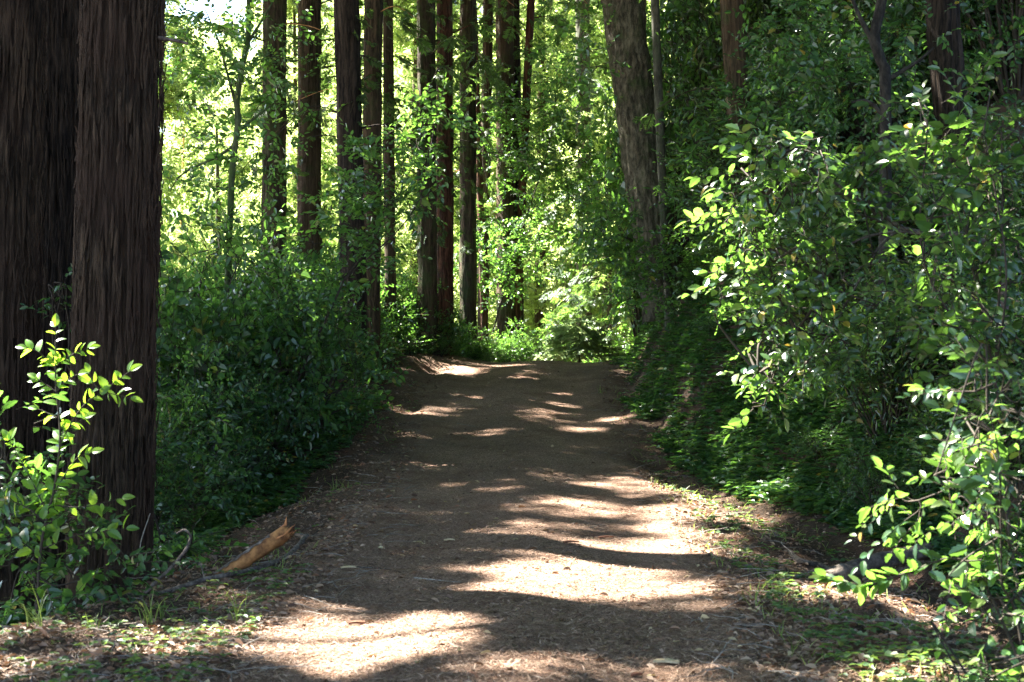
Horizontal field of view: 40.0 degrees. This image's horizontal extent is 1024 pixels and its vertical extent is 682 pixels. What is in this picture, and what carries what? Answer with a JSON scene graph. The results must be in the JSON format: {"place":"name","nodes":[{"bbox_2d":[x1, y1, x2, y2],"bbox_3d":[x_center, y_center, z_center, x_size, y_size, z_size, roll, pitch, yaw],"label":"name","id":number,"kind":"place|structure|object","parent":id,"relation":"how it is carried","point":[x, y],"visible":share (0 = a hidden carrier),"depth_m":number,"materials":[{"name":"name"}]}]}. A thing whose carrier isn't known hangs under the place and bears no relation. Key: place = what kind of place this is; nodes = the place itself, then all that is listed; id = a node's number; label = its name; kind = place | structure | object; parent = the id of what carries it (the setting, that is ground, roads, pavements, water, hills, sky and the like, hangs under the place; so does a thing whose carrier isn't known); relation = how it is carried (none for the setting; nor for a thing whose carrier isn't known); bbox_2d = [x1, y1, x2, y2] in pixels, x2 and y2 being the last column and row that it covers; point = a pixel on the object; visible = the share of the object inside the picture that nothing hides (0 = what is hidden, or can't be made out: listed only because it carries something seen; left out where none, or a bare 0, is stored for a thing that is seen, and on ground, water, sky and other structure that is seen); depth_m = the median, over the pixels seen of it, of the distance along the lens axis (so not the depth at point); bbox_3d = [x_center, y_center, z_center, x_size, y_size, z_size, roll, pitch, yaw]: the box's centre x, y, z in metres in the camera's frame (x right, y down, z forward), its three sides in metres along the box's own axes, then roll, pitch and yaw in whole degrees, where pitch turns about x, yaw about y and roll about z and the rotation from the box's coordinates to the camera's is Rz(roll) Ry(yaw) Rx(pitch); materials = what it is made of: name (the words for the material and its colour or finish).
{"place":"outdoors","nodes":[
{"label":"outdoors","id":0,"kind":"place"},
{"bbox_2d":[160,0,482,226],"label":"sky","id":1,"kind":"structure","parent":0,"point":[220,4],"materials":[{"name":"white"}]},
{"bbox_2d":[0,95,1023,681],"bbox_3d":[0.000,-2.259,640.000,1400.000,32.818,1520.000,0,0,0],"label":"ground","id":2,"kind":"structure","parent":0,"point":[420,371],"depth_m":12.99,"materials":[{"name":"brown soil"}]},
{"bbox_2d":[0,0,47,614],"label":"redwood tree","id":3,"kind":"object","parent":2,"relation":"on","point":[23,82],"visible":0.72,"depth_m":11.21,"materials":[{"name":"brown plant"}]},
{"bbox_2d":[20,263,72,578],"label":"sprouting plant","id":4,"kind":"object","parent":2,"relation":"on","point":[61,297],"visible":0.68,"depth_m":10.98,"materials":[{"name":"green plant"}]},
{"bbox_2d":[36,0,82,600],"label":"redwood tree","id":5,"kind":"object","parent":2,"relation":"on","point":[61,70],"visible":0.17,"depth_m":13.93,"materials":[{"name":"brown plant"}]},
{"bbox_2d":[0,313,142,616],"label":"tanoak sapling","id":6,"kind":"object","parent":2,"relation":"on","point":[30,483],"visible":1,"depth_m":9.00,"materials":[{"name":"green plant"}]},
{"bbox_2d":[0,390,188,629],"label":"tanoak shrub","id":7,"kind":"object","parent":2,"relation":"on","point":[93,591],"visible":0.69,"depth_m":9.25,"materials":[{"name":"green plant"}]},
{"bbox_2d":[61,0,187,607],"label":"redwood tree","id":8,"kind":"object","parent":2,"relation":"on","point":[117,254],"visible":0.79,"depth_m":10.57,"materials":[{"name":"brown plant"}]},
{"bbox_2d":[158,0,222,279],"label":"redwood tree","id":9,"kind":"object","parent":2,"relation":"on","point":[172,109],"visible":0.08,"depth_m":42.42,"materials":[{"name":"green plant"}]},
{"bbox_2d":[149,403,250,544],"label":"tanoak shrub","id":10,"kind":"object","parent":2,"relation":"on","point":[167,502],"visible":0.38,"depth_m":14.21,"materials":[{"name":"green plant"}]},
{"bbox_2d":[0,353,408,630],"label":"slope cover","id":11,"kind":"object","parent":2,"relation":"on","point":[265,503],"visible":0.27,"depth_m":16.00,"materials":[{"name":"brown plant"}]},
{"bbox_2d":[152,512,256,580],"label":"tanoak shrub","id":12,"kind":"object","parent":2,"relation":"on","point":[167,545],"visible":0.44,"depth_m":11.40,"materials":[{"name":"green plant"}]},
{"bbox_2d":[0,378,417,681],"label":"ground cover","id":13,"kind":"object","parent":2,"relation":"on","point":[136,657],"visible":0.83,"depth_m":7.76,"materials":[{"name":"green plant"}]},
{"bbox_2d":[163,8,260,271],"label":"redwood tree","id":14,"kind":"object","parent":2,"relation":"on","point":[211,57],"visible":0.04,"depth_m":64.34,"materials":[{"name":"green plant"}]},
{"bbox_2d":[120,533,308,597],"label":"fallen branch","id":15,"kind":"object","parent":2,"relation":"on","point":[230,574],"visible":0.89,"depth_m":10.06,"materials":[{"name":"brown wood"}]},
{"bbox_2d":[155,214,277,503],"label":"tanoak shrub","id":16,"kind":"object","parent":2,"relation":"on","point":[170,339],"visible":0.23,"depth_m":16.74,"materials":[{"name":"green plant"}]},
{"bbox_2d":[155,362,283,541],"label":"tanoak shrub","id":17,"kind":"object","parent":2,"relation":"on","point":[168,419],"visible":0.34,"depth_m":15.45,"materials":[{"name":"green plant"}]},
{"bbox_2d":[158,331,293,515],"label":"hazel shrub","id":18,"kind":"object","parent":2,"relation":"on","point":[187,410],"visible":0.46,"depth_m":15.97,"materials":[{"name":"green plant"}]},
{"bbox_2d":[156,194,296,450],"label":"hazel shrub","id":19,"kind":"object","parent":2,"relation":"on","point":[184,261],"visible":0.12,"depth_m":18.42,"materials":[{"name":"green plant"}]},
{"bbox_2d":[158,0,323,292],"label":"slender tree","id":20,"kind":"object","parent":2,"relation":"on","point":[240,68],"visible":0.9,"depth_m":18.97,"materials":[{"name":"green plant"}]},
{"bbox_2d":[158,76,323,286],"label":"maple tree","id":21,"kind":"object","parent":2,"relation":"on","point":[218,175],"visible":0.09,"depth_m":43.31,"materials":[{"name":"green plant"}]},
{"bbox_2d":[194,44,292,277],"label":"redwood tree","id":22,"kind":"object","parent":2,"relation":"on","point":[245,92],"visible":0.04,"depth_m":52.24,"materials":[{"name":"green plant"}]},
{"bbox_2d":[156,194,344,449],"bbox_3d":[-3.652,0.184,18.029,2.528,4.111,2.824,0,0,25],"label":"hazel shrub","id":23,"kind":"object","parent":2,"relation":"on","point":[237,303],"visible":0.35,"depth_m":17.84,"materials":[{"name":"green plant"}]},
{"bbox_2d":[198,353,312,507],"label":"tanoak shrub","id":24,"kind":"object","parent":2,"relation":"on","point":[265,420],"visible":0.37,"depth_m":16.78,"materials":[{"name":"green plant"}]},
{"bbox_2d":[214,516,296,573],"bbox_3d":[-1.898,1.552,10.438,0.642,0.509,0.140,0,0,9],"label":"broken log","id":25,"kind":"object","parent":2,"relation":"on","point":[268,544],"visible":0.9,"depth_m":10.38,"materials":[{"name":"orange wood"}]},
{"bbox_2d":[166,0,389,278],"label":"redwood tree","id":26,"kind":"object","parent":2,"relation":"on","point":[277,13],"visible":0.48,"depth_m":25.81,"materials":[{"name":"brown plant"}]},
{"bbox_2d":[223,343,340,461],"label":"hazel shrub","id":27,"kind":"object","parent":2,"relation":"on","point":[285,378],"visible":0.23,"depth_m":17.75,"materials":[{"name":"green plant"}]},
{"bbox_2d":[226,0,338,274],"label":"redwood tree","id":28,"kind":"object","parent":2,"relation":"on","point":[293,71],"visible":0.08,"depth_m":46.10,"materials":[{"name":"green plant"}]},
{"bbox_2d":[185,226,382,419],"bbox_3d":[-3.173,-0.076,19.369,2.486,3.062,2.499,0,0,15],"label":"tanoak shrub","id":29,"kind":"object","parent":2,"relation":"on","point":[327,339],"visible":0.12,"depth_m":19.36,"materials":[{"name":"green plant"}]},
{"bbox_2d":[172,0,433,281],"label":"redwood tree","id":30,"kind":"object","parent":2,"relation":"on","point":[309,178],"visible":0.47,"depth_m":26.81,"materials":[{"name":"brown plant"}]},
{"bbox_2d":[232,239,401,451],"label":"hazel shrub","id":31,"kind":"object","parent":2,"relation":"on","point":[337,353],"visible":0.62,"depth_m":17.98,"materials":[{"name":"green plant"}]},
{"bbox_2d":[224,0,452,369],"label":"redwood tree","id":32,"kind":"object","parent":2,"relation":"on","point":[371,101],"visible":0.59,"depth_m":24.87,"materials":[{"name":"brown plant"}]},
{"bbox_2d":[269,232,410,409],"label":"tanoak shrub","id":33,"kind":"object","parent":2,"relation":"on","point":[360,368],"visible":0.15,"depth_m":20.97,"materials":[{"name":"green plant"}]},
{"bbox_2d":[246,134,458,300],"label":"maple tree","id":34,"kind":"object","parent":2,"relation":"on","point":[335,182],"visible":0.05,"depth_m":45.27,"materials":[{"name":"green plant"}]},
{"bbox_2d":[266,0,440,378],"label":"redwood tree","id":35,"kind":"object","parent":2,"relation":"on","point":[346,42],"visible":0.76,"depth_m":23.83,"materials":[{"name":"brown plant"}]},
{"bbox_2d":[321,0,407,349],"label":"redwood tree","id":36,"kind":"object","parent":2,"relation":"on","point":[388,73],"visible":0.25,"depth_m":27.91,"materials":[{"name":"brown plant"}]},
{"bbox_2d":[323,236,431,349],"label":"tanoak shrub","id":37,"kind":"object","parent":2,"relation":"on","point":[398,309],"visible":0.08,"depth_m":27.69,"materials":[{"name":"green plant"}]},
{"bbox_2d":[276,72,485,397],"bbox_3d":[-1.831,-0.979,18.115,2.768,5.033,1.661,0,0,21],"label":"hazel tree","id":38,"kind":"object","parent":2,"relation":"on","point":[358,207],"visible":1,"depth_m":18.11,"materials":[{"name":"green plant"}]},
{"bbox_2d":[380,263,420,349],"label":"tanoak shrub","id":39,"kind":"object","parent":2,"relation":"on","point":[404,291],"visible":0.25,"depth_m":28.39,"materials":[{"name":"green plant"}]},
{"bbox_2d":[322,0,535,353],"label":"redwood tree","id":40,"kind":"object","parent":2,"relation":"on","point":[407,4],"visible":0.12,"depth_m":47.84,"materials":[{"name":"green plant"}]},
{"bbox_2d":[362,0,513,354],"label":"redwood tree","id":41,"kind":"object","parent":2,"relation":"on","point":[427,267],"visible":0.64,"depth_m":28.23,"materials":[{"name":"brown plant"}]},
{"bbox_2d":[406,278,470,356],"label":"hazel shrub","id":42,"kind":"object","parent":2,"relation":"on","point":[457,333],"visible":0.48,"depth_m":28.65,"materials":[{"name":"green plant"}]},
{"bbox_2d":[399,0,530,351],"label":"redwood tree","id":43,"kind":"object","parent":2,"relation":"on","point":[469,170],"visible":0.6,"depth_m":30.84,"materials":[{"name":"brown plant"}]},
{"bbox_2d":[382,0,561,356],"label":"redwood tree","id":44,"kind":"object","parent":2,"relation":"on","point":[445,260],"visible":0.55,"depth_m":28.85,"materials":[{"name":"red plant"}]},
{"bbox_2d":[181,357,766,681],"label":"trail","id":45,"kind":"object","parent":2,"relation":"on","point":[486,398],"visible":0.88,"depth_m":11.89,"materials":[{"name":"brown soil"}]},
{"bbox_2d":[454,2,496,345],"bbox_3d":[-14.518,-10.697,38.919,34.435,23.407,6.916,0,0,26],"label":"redwood tree","id":46,"kind":"object","parent":2,"relation":"on","point":[484,319],"visible":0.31,"depth_m":32.44,"materials":[{"name":"brown plant"}]},
{"bbox_2d":[405,0,547,346],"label":"redwood tree","id":47,"kind":"object","parent":2,"relation":"on","point":[487,48],"visible":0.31,"depth_m":33.39,"materials":[{"name":"brown plant"}]},
{"bbox_2d":[395,76,572,354],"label":"maple tree","id":48,"kind":"object","parent":2,"relation":"on","point":[415,249],"visible":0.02,"depth_m":47.79,"materials":[{"name":"green plant"}]},
{"bbox_2d":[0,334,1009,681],"bbox_3d":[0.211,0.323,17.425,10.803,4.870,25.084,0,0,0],"label":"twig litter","id":49,"kind":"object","parent":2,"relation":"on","point":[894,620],"visible":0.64,"depth_m":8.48,"materials":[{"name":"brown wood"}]},
{"bbox_2d":[0,299,1017,681],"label":"needle litter","id":50,"kind":"object","parent":2,"relation":"on","point":[450,637],"visible":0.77,"depth_m":8.69,"materials":[{"name":"brown plant"}]},
{"bbox_2d":[502,0,542,337],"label":"redwood tree","id":51,"kind":"object","parent":2,"relation":"on","point":[517,63],"visible":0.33,"depth_m":33.19,"materials":[{"name":"brown plant"}]},
{"bbox_2d":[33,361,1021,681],"bbox_3d":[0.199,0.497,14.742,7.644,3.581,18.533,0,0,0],"label":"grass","id":52,"kind":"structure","parent":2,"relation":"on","point":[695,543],"depth_m":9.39,"materials":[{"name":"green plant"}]},
{"bbox_2d":[453,51,623,338],"bbox_3d":[0.593,-2.938,31.531,4.475,7.274,2.223,0,0,0],"label":"hazel tree","id":53,"kind":"object","parent":2,"relation":"on","point":[537,177],"visible":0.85,"depth_m":31.40,"materials":[{"name":"green plant"}]},
{"bbox_2d":[476,0,601,353],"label":"redwood tree","id":54,"kind":"object","parent":2,"relation":"on","point":[531,18],"visible":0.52,"depth_m":32.92,"materials":[{"name":"red plant"}]},
{"bbox_2d":[481,0,603,355],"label":"redwood tree","id":55,"kind":"object","parent":2,"relation":"on","point":[503,49],"visible":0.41,"depth_m":32.82,"materials":[{"name":"green plant"}]},
{"bbox_2d":[454,0,633,361],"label":"redwood tree","id":56,"kind":"object","parent":2,"relation":"on","point":[566,48],"visible":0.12,"depth_m":46.77,"materials":[{"name":"green plant"}]},
{"bbox_2d":[527,315,626,362],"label":"shrub","id":57,"kind":"object","parent":2,"relation":"on","point":[575,335],"visible":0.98,"depth_m":30.79,"materials":[{"name":"green plant"}]},
{"bbox_2d":[523,89,635,361],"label":"maple tree","id":58,"kind":"object","parent":2,"relation":"on","point":[545,270],"visible":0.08,"depth_m":43.56,"materials":[{"name":"green plant"}]},
{"bbox_2d":[525,0,633,362],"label":"redwood tree","id":59,"kind":"object","parent":2,"relation":"on","point":[598,85],"visible":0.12,"depth_m":43.81,"materials":[{"name":"green plant"}]},
{"bbox_2d":[524,0,646,357],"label":"redwood tree","id":60,"kind":"object","parent":2,"relation":"on","point":[591,301],"visible":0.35,"depth_m":36.84,"materials":[{"name":"green plant"}]},
{"bbox_2d":[514,0,726,330],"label":"slender tree","id":61,"kind":"object","parent":2,"relation":"on","point":[655,14],"visible":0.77,"depth_m":23.94,"materials":[{"name":"grey plant"}]},
{"bbox_2d":[561,85,703,339],"bbox_3d":[3.215,-3.018,33.072,3.458,7.879,4.055,0,0,34],"label":"tanoak shrub","id":62,"kind":"object","parent":2,"relation":"on","point":[617,318],"visible":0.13,"depth_m":32.77,"materials":[{"name":"green plant"}]},
{"bbox_2d":[601,0,682,321],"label":"fir tree","id":63,"kind":"object","parent":2,"relation":"on","point":[633,88],"visible":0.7,"depth_m":25.68,"materials":[{"name":"brown plant"}]},
{"bbox_2d":[555,149,729,327],"bbox_3d":[2.326,-1.721,23.438,3.204,3.024,1.972,0,0,0],"label":"bay tree","id":64,"kind":"object","parent":2,"relation":"on","point":[615,246],"visible":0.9,"depth_m":23.41,"materials":[{"name":"green plant"}]},
{"bbox_2d":[581,0,727,302],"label":"tree","id":65,"kind":"object","parent":2,"relation":"on","point":[608,176],"visible":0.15,"depth_m":28.53,"materials":[{"name":"green plant"}]},
{"bbox_2d":[617,0,770,242],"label":"tree","id":66,"kind":"object","parent":2,"relation":"on","point":[678,38],"visible":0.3,"depth_m":26.58,"materials":[{"name":"green plant"}]},
{"bbox_2d":[632,0,810,262],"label":"redwood tree","id":67,"kind":"object","parent":2,"relation":"on","point":[731,22],"visible":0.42,"depth_m":21.86,"materials":[{"name":"brown plant"}]},
{"bbox_2d":[682,221,789,266],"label":"bay shrub","id":68,"kind":"object","parent":2,"relation":"on","point":[709,240],"visible":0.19,"depth_m":19.89,"materials":[{"name":"green plant"}]},
{"bbox_2d":[671,0,805,180],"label":"bay shrub","id":69,"kind":"object","parent":2,"relation":"on","point":[708,38],"visible":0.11,"depth_m":25.19,"materials":[{"name":"green plant"}]},
{"bbox_2d":[643,43,871,249],"bbox_3d":[3.577,-2.908,21.342,3.409,3.275,3.426,0,0,0],"label":"tanoak shrub","id":70,"kind":"object","parent":2,"relation":"on","point":[775,103],"visible":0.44,"depth_m":20.86,"materials":[{"name":"green plant"}]},
{"bbox_2d":[608,221,912,479],"bbox_3d":[3.317,-0.612,21.520,3.404,4.555,13.754,0,0,0],"label":"shrub","id":71,"kind":"object","parent":2,"relation":"on","point":[690,363],"visible":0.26,"depth_m":20.68,"materials":[{"name":"green plant"}]},
{"bbox_2d":[680,43,858,169],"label":"bay shrub","id":72,"kind":"object","parent":2,"relation":"on","point":[708,111],"visible":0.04,"depth_m":23.50,"materials":[{"name":"green plant"}]},
{"bbox_2d":[710,200,902,340],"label":"bay shrub","id":73,"kind":"object","parent":2,"relation":"on","point":[775,280],"visible":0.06,"depth_m":16.95,"materials":[{"name":"green plant"}]},
{"bbox_2d":[777,409,851,460],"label":"huckleberry shrub","id":74,"kind":"object","parent":2,"relation":"on","point":[820,446],"visible":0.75,"depth_m":14.52,"materials":[{"name":"green plant"}]},
{"bbox_2d":[609,94,1023,635],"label":"bank cover","id":75,"kind":"object","parent":2,"relation":"on","point":[800,494],"visible":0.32,"depth_m":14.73,"materials":[{"name":"green plant"}]},
{"bbox_2d":[616,297,1023,681],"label":"ground cover","id":76,"kind":"object","parent":2,"relation":"on","point":[870,655],"visible":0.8,"depth_m":7.90,"materials":[{"name":"green plant"}]},
{"bbox_2d":[744,0,916,150],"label":"bay shrub","id":77,"kind":"object","parent":2,"relation":"on","point":[749,31],"visible":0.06,"depth_m":24.58,"materials":[{"name":"green plant"}]},
{"bbox_2d":[674,101,1009,444],"bbox_3d":[2.344,-0.463,9.947,2.292,2.456,1.540,0,0,15],"label":"overhanging bush","id":78,"kind":"object","parent":2,"relation":"on","point":[772,182],"visible":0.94,"depth_m":9.87,"materials":[{"name":"green plant"}]},
{"bbox_2d":[735,148,973,312],"bbox_3d":[4.065,-1.313,16.529,3.041,2.158,2.594,0,0,-6],"label":"tanoak shrub","id":79,"kind":"object","parent":2,"relation":"on","point":[911,193],"visible":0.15,"depth_m":16.15,"materials":[{"name":"green plant"}]},
{"bbox_2d":[822,423,906,510],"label":"huckleberry shrub","id":80,"kind":"object","parent":2,"relation":"on","point":[867,481],"visible":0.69,"depth_m":12.82,"materials":[{"name":"green plant"}]},
{"bbox_2d":[707,0,1023,371],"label":"oak tree","id":81,"kind":"object","parent":2,"relation":"on","point":[886,80],"visible":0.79,"depth_m":16.43,"materials":[{"name":"green plant"}]},
{"bbox_2d":[748,0,988,160],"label":"bay shrub","id":82,"kind":"object","parent":2,"relation":"on","point":[845,134],"visible":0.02,"depth_m":22.91,"materials":[{"name":"green plant"}]},
{"bbox_2d":[782,228,960,447],"bbox_3d":[3.788,0.015,13.712,1.991,2.250,1.856,0,0,-41],"label":"bay shrub","id":83,"kind":"object","parent":2,"relation":"on","point":[893,408],"visible":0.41,"depth_m":13.53,"materials":[{"name":"green plant"}]},
{"bbox_2d":[769,0,973,144],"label":"tanoak shrub","id":84,"kind":"object","parent":2,"relation":"on","point":[858,88],"visible":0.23,"depth_m":21.30,"materials":[{"name":"green plant"}]},
{"bbox_2d":[818,531,965,586],"bbox_3d":[2.859,1.613,10.445,1.848,0.237,0.147,0,0,-43],"label":"fallen log","id":85,"kind":"object","parent":2,"relation":"on","point":[874,561],"visible":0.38,"depth_m":10.19,"materials":[{"name":"wood"}]},
{"bbox_2d":[811,164,986,263],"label":"bay shrub","id":86,"kind":"object","parent":2,"relation":"on","point":[915,226],"visible":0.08,"depth_m":16.15,"materials":[{"name":"green plant"}]},
{"bbox_2d":[808,546,1023,675],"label":"tanoak sprig","id":87,"kind":"object","parent":2,"relation":"on","point":[821,575],"visible":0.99,"depth_m":6.89,"materials":[{"name":"green plant"}]},
{"bbox_2d":[822,234,1023,431],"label":"tanoak shrub","id":88,"kind":"object","parent":2,"relation":"on","point":[943,358],"visible":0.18,"depth_m":13.34,"materials":[{"name":"green plant"}]},
{"bbox_2d":[829,41,1023,612],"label":"glossy bush","id":89,"kind":"object","parent":2,"relation":"on","point":[959,245],"visible":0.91,"depth_m":8.92,"materials":[{"name":"green plant"}]},
{"bbox_2d":[845,327,1023,677],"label":"tanoak sapling","id":90,"kind":"object","parent":2,"relation":"on","point":[984,457],"visible":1,"depth_m":6.75,"materials":[{"name":"green plant"}]},
{"bbox_2d":[866,209,1023,401],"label":"bay shrub","id":91,"kind":"object","parent":2,"relation":"on","point":[1014,287],"visible":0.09,"depth_m":12.89,"materials":[{"name":"green plant"}]},
{"bbox_2d":[870,0,1023,124],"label":"tanoak shrub","id":92,"kind":"object","parent":2,"relation":"on","point":[1018,81],"visible":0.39,"depth_m":20.04,"materials":[{"name":"green plant"}]},
{"bbox_2d":[924,0,975,231],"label":"redwood tree","id":93,"kind":"object","parent":2,"relation":"on","point":[938,22],"visible":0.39,"depth_m":16.35,"materials":[{"name":"brown plant"}]},
{"bbox_2d":[884,363,1018,481],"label":"tanoak shrub","id":94,"kind":"object","parent":2,"relation":"on","point":[905,469],"visible":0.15,"depth_m":12.03,"materials":[{"name":"green plant"}]},
{"bbox_2d":[892,0,1023,119],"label":"tanoak shrub","id":95,"kind":"object","parent":2,"relation":"on","point":[992,83],"visible":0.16,"depth_m":20.59,"materials":[{"name":"green plant"}]},
{"bbox_2d":[897,373,1023,498],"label":"bay shrub","id":96,"kind":"object","parent":2,"relation":"on","point":[1015,460],"visible":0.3,"depth_m":11.25,"materials":[{"name":"green plant"}]},
{"bbox_2d":[913,620,1023,681],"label":"tanoak sprout","id":97,"kind":"object","parent":2,"relation":"on","point":[1015,669],"visible":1,"depth_m":6.23,"materials":[{"name":"green plant"}]},
{"bbox_2d":[919,103,1023,257],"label":"bay shrub","id":98,"kind":"object","parent":2,"relation":"on","point":[1020,171],"visible":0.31,"depth_m":14.91,"materials":[{"name":"green plant"}]},
{"bbox_2d":[939,283,1023,424],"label":"tanoak shrub","id":99,"kind":"object","parent":2,"relation":"on","point":[1017,365],"visible":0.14,"depth_m":11.34,"materials":[{"name":"green plant"}]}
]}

